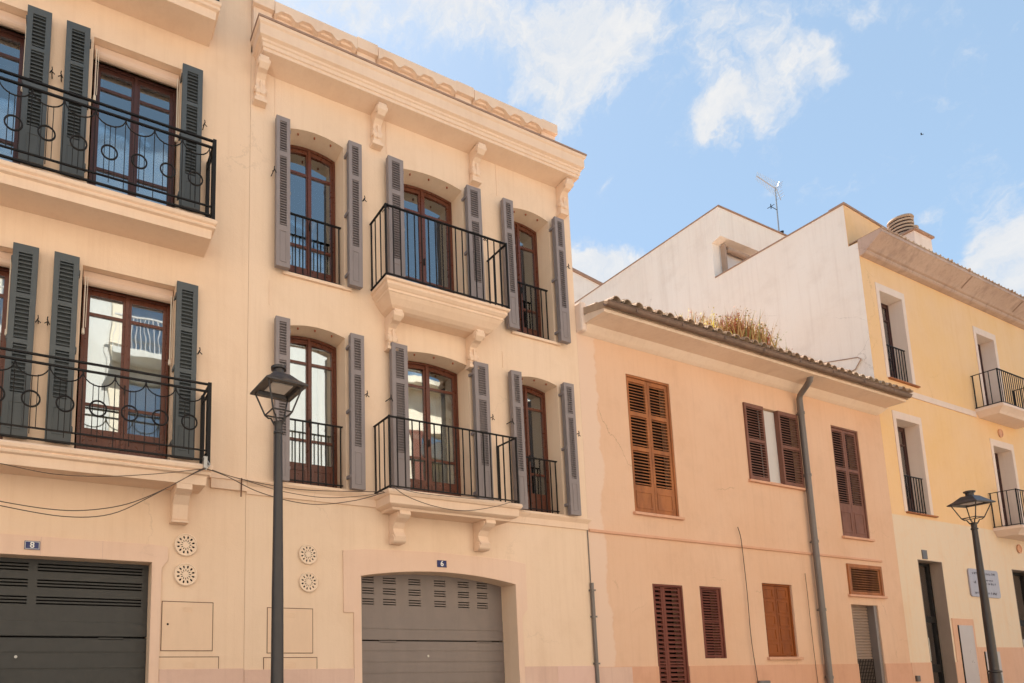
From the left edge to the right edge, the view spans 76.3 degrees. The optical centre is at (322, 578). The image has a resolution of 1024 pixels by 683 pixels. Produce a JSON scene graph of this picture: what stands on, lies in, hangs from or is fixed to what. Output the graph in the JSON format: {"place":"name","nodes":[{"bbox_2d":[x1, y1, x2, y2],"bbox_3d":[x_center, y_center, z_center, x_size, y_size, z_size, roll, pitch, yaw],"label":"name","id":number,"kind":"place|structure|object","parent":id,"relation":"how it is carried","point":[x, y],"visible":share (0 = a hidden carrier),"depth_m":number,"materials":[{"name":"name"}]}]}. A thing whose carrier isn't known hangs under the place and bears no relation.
{"place":"outdoors","nodes":[
{"label":"outdoors","id":0,"kind":"place"},
{"bbox_2d":[0,0,251,682],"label":"apartment house","id":1,"kind":"structure","parent":0,"point":[124,182],"depth_m":6.95,"materials":[{"name":"paint"}]},
{"bbox_2d":[0,267,10,438],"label":"window","id":2,"kind":"structure","parent":1,"relation":"in","point":[4,272],"depth_m":6.70,"materials":[{"name":"brown wood"}]},
{"bbox_2d":[0,28,24,163],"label":"window","id":3,"kind":"structure","parent":1,"relation":"in","point":[12,44],"depth_m":7.02,"materials":[{"name":"brown wood"}]},
{"bbox_2d":[0,557,148,682],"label":"garage door","id":4,"kind":"structure","parent":1,"relation":"in","point":[61,621],"depth_m":6.60,"materials":[{"name":"grey metal"}]},
{"bbox_2d":[0,463,199,476],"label":"cable","id":5,"kind":"object","parent":1,"relation":"attached to","point":[98,476],"visible":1,"depth_m":6.25,"materials":[{"name":"black rubber"}]},
{"bbox_2d":[0,468,203,510],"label":"cable","id":6,"kind":"object","parent":1,"relation":"attached to","point":[100,508],"visible":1,"depth_m":6.19,"materials":[{"name":"black rubber"}]},
{"bbox_2d":[0,469,203,517],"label":"cable","id":7,"kind":"object","parent":1,"relation":"attached to","point":[94,516],"visible":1,"depth_m":6.18,"materials":[{"name":"black rubber"}]},
{"bbox_2d":[75,286,169,458],"bbox_3d":[-2.302,-2.279,7.155,0.980,2.120,0.159,3,-8,-23],"label":"window","id":8,"kind":"structure","parent":1,"relation":"in","point":[122,330],"depth_m":7.19,"materials":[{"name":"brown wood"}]},
{"bbox_2d":[88,62,176,207],"bbox_3d":[-2.315,-5.170,7.530,0.980,2.090,0.159,3,-8,-23],"label":"window","id":9,"kind":"structure","parent":1,"relation":"in","point":[116,88],"depth_m":7.54,"materials":[{"name":"brown wood"}]},
{"bbox_2d":[161,602,212,649],"bbox_3d":[-1.504,0.528,6.858,0.559,0.534,0.009,3,-8,-23],"label":"meter door","id":10,"kind":"structure","parent":1,"relation":"in","point":[185,625],"depth_m":6.86,"materials":[{"name":"beige paint"}]},
{"bbox_2d":[158,657,217,682],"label":"meter door","id":11,"kind":"structure","parent":1,"relation":"in","point":[164,662],"depth_m":6.81,"materials":[{"name":"beige paint"}]},
{"bbox_2d":[207,469,383,504],"bbox_3d":[-0.291,-1.027,7.227,2.252,0.234,0.206,3,-8,-23],"label":"cable","id":12,"kind":"object","parent":1,"relation":"attached to","point":[289,500],"visible":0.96,"depth_m":7.29,"materials":[{"name":"black rubber"}]},
{"bbox_2d":[572,267,602,302],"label":"house","id":13,"kind":"structure","parent":0,"point":[584,284],"depth_m":29.15,"materials":[{"name":"paint"}]},
{"bbox_2d":[275,0,1023,295],"label":"sky","id":14,"kind":"structure","parent":0,"point":[675,108],"materials":[{"name":"blue"}]},
{"bbox_2d":[575,296,920,682],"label":"peach house","id":15,"kind":"structure","parent":0,"point":[701,442],"depth_m":10.91,"materials":[{"name":"paint"}]},
{"bbox_2d":[642,304,788,349],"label":"dry grass","id":16,"kind":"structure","parent":15,"relation":"on","point":[739,328],"depth_m":10.93,"materials":[{"name":"plant"}]},
{"bbox_2d":[737,527,757,681],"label":"cable","id":17,"kind":"object","parent":15,"relation":"attached to","point":[748,605],"visible":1,"depth_m":10.77,"materials":[{"name":"grey rubber"}]},
{"bbox_2d":[805,575,817,681],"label":"cable","id":18,"kind":"object","parent":15,"relation":"attached to","point":[811,628],"visible":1,"depth_m":11.44,"materials":[{"name":"grey rubber"}]},
{"bbox_2d":[851,605,874,682],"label":"roller door","id":19,"kind":"structure","parent":15,"relation":"in","point":[861,631],"depth_m":12.38,"materials":[{"name":"grey metal"}]},
{"bbox_3d":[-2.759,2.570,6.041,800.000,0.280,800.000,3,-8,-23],"label":"ground","id":20,"kind":"structure","parent":0,"visible":0},
{"bbox_2d":[244,0,599,682],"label":"arched window house","id":21,"kind":"structure","parent":20,"relation":"on","point":[411,316],"depth_m":8.52,"materials":[{"name":"beige paint"}]},
{"bbox_2d":[267,608,312,652],"bbox_3d":[-0.385,0.616,7.342,0.570,0.524,0.006,3,-8,-23],"label":"meter door","id":22,"kind":"structure","parent":21,"relation":"in","point":[298,629],"depth_m":7.37,"materials":[{"name":"beige paint"}]},
{"bbox_2d":[264,658,316,668],"bbox_3d":[-0.376,1.311,7.255,0.666,0.754,0.006,3,-8,-23],"label":"meter door","id":23,"kind":"structure","parent":21,"relation":"in","point":[300,663],"depth_m":7.33,"materials":[{"name":"beige paint"}]},
{"bbox_2d":[213,470,383,491],"bbox_3d":[-0.331,-1.139,7.328,2.251,0.059,0.392,3,-8,-23],"label":"cable","id":24,"kind":"object","parent":21,"relation":"attached to","point":[304,489],"visible":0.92,"depth_m":7.59,"materials":[{"name":"black rubber"}]},
{"bbox_2d":[288,145,335,282],"bbox_3d":[-0.202,-4.940,8.494,0.790,2.105,0.151,3,-8,-23],"label":"window","id":25,"kind":"structure","parent":21,"relation":"in","point":[312,174],"depth_m":8.52,"materials":[{"name":"brown wood"}]},
{"bbox_2d":[289,336,336,487],"bbox_3d":[-0.190,-2.171,8.135,0.790,2.100,0.152,3,-8,-23],"label":"window","id":26,"kind":"structure","parent":21,"relation":"in","point":[312,361],"depth_m":8.20,"materials":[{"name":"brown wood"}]},
{"bbox_2d":[242,479,384,497],"bbox_3d":[-0.101,-1.073,7.457,1.770,0.157,0.080,1,-8,-12],"label":"cable","id":27,"kind":"object","parent":21,"relation":"attached to","point":[313,496],"visible":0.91,"depth_m":7.50,"materials":[{"name":"black rubber"}]},
{"bbox_2d":[404,184,453,292],"bbox_3d":[1.483,-4.842,9.226,1.070,2.125,0.153,3,-8,-23],"label":"window","id":28,"kind":"structure","parent":21,"relation":"in","point":[417,200],"depth_m":9.29,"materials":[{"name":"brown wood"}]},
{"bbox_2d":[361,575,504,682],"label":"garage door","id":29,"kind":"structure","parent":21,"relation":"in","point":[416,628],"depth_m":8.50,"materials":[{"name":"grey metal"}]},
{"bbox_2d":[408,361,460,496],"bbox_3d":[1.495,-2.073,8.868,1.070,2.120,0.155,3,-8,-23],"label":"window","id":30,"kind":"structure","parent":21,"relation":"in","point":[432,390],"depth_m":8.92,"materials":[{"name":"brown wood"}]},
{"bbox_2d":[394,486,494,499],"bbox_3d":[1.765,-1.087,8.023,1.964,0.077,0.008,3,-8,-23],"label":"cable","id":31,"kind":"object","parent":21,"relation":"attached to","point":[447,496],"visible":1,"depth_m":7.94,"materials":[{"name":"black rubber"}]},
{"bbox_2d":[392,486,515,510],"bbox_3d":[1.755,-1.003,7.997,1.947,0.248,0.009,3,-8,-23],"label":"cable","id":32,"kind":"object","parent":21,"relation":"attached to","point":[450,509],"visible":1,"depth_m":7.93,"materials":[{"name":"black rubber"}]},
{"bbox_2d":[514,221,541,336],"bbox_3d":[3.165,-4.764,9.956,0.780,2.105,0.150,3,-8,-23],"label":"window","id":33,"kind":"structure","parent":21,"relation":"in","point":[525,237],"depth_m":10.03,"materials":[{"name":"brown wood"}]},
{"bbox_2d":[522,385,550,512],"bbox_3d":[3.183,-1.997,9.583,0.783,2.100,0.119,3,-8,-26],"label":"window","id":34,"kind":"structure","parent":21,"relation":"in","point":[534,408],"depth_m":9.67,"materials":[{"name":"brown wood"}]},
{"bbox_2d":[575,202,1023,682],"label":"yellow house","id":35,"kind":"structure","parent":20,"relation":"on","point":[898,301],"depth_m":14.71,"materials":[{"name":"paint"}]},
{"bbox_2d":[756,172,783,232],"bbox_3d":[13.884,-11.304,19.065,1.180,2.551,0.240,3,-8,-23],"label":"tv antenna","id":36,"kind":"object","parent":35,"relation":"on","point":[776,199],"visible":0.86,"depth_m":19.20,"materials":[{"name":"metal"}]},
{"bbox_2d":[881,303,896,377],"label":"window","id":37,"kind":"structure","parent":35,"relation":"in","point":[885,312],"depth_m":14.56,"materials":[{"name":"brown wood"}]},
{"bbox_2d":[897,427,913,511],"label":"window","id":38,"kind":"structure","parent":35,"relation":"in","point":[901,431],"depth_m":14.16,"materials":[{"name":"brown wood"}]},
{"bbox_2d":[918,563,944,682],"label":"street door","id":39,"kind":"structure","parent":35,"relation":"in","point":[924,568],"depth_m":13.71,"materials":[{"name":"black metal"}]},
{"bbox_2d":[978,344,988,405],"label":"window","id":40,"kind":"structure","parent":35,"relation":"in","point":[979,348],"depth_m":16.30,"materials":[{"name":"brown wood"}]},
{"bbox_2d":[967,568,1000,597],"bbox_3d":[15.428,0.110,14.371,1.400,0.650,0.028,3,-8,-23],"label":"wall sign","id":41,"kind":"object","parent":35,"relation":"attached to","point":[992,583],"visible":0.7,"depth_m":14.42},
{"bbox_2d":[995,453,1007,524],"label":"window","id":42,"kind":"structure","parent":35,"relation":"in","point":[996,455],"depth_m":15.94,"materials":[{"name":"brown wood"}]},
{"bbox_2d":[1013,572,1023,645],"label":"street door","id":43,"kind":"structure","parent":35,"relation":"in","point":[1018,578],"depth_m":15.60,"materials":[{"name":"black metal"}]},
{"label":"pavement","id":44,"kind":"structure","parent":0,"visible":0},
{"bbox_2d":[250,364,307,682],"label":"street lamp","id":45,"kind":"object","parent":44,"relation":"on","point":[278,383],"visible":1,"depth_m":5.80,"materials":[{"name":"metal"}]},
{"bbox_2d":[947,490,1002,682],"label":"street lamp","id":46,"kind":"object","parent":44,"relation":"on","point":[969,499],"visible":1,"depth_m":10.49,"materials":[{"name":"metal"}]}
]}

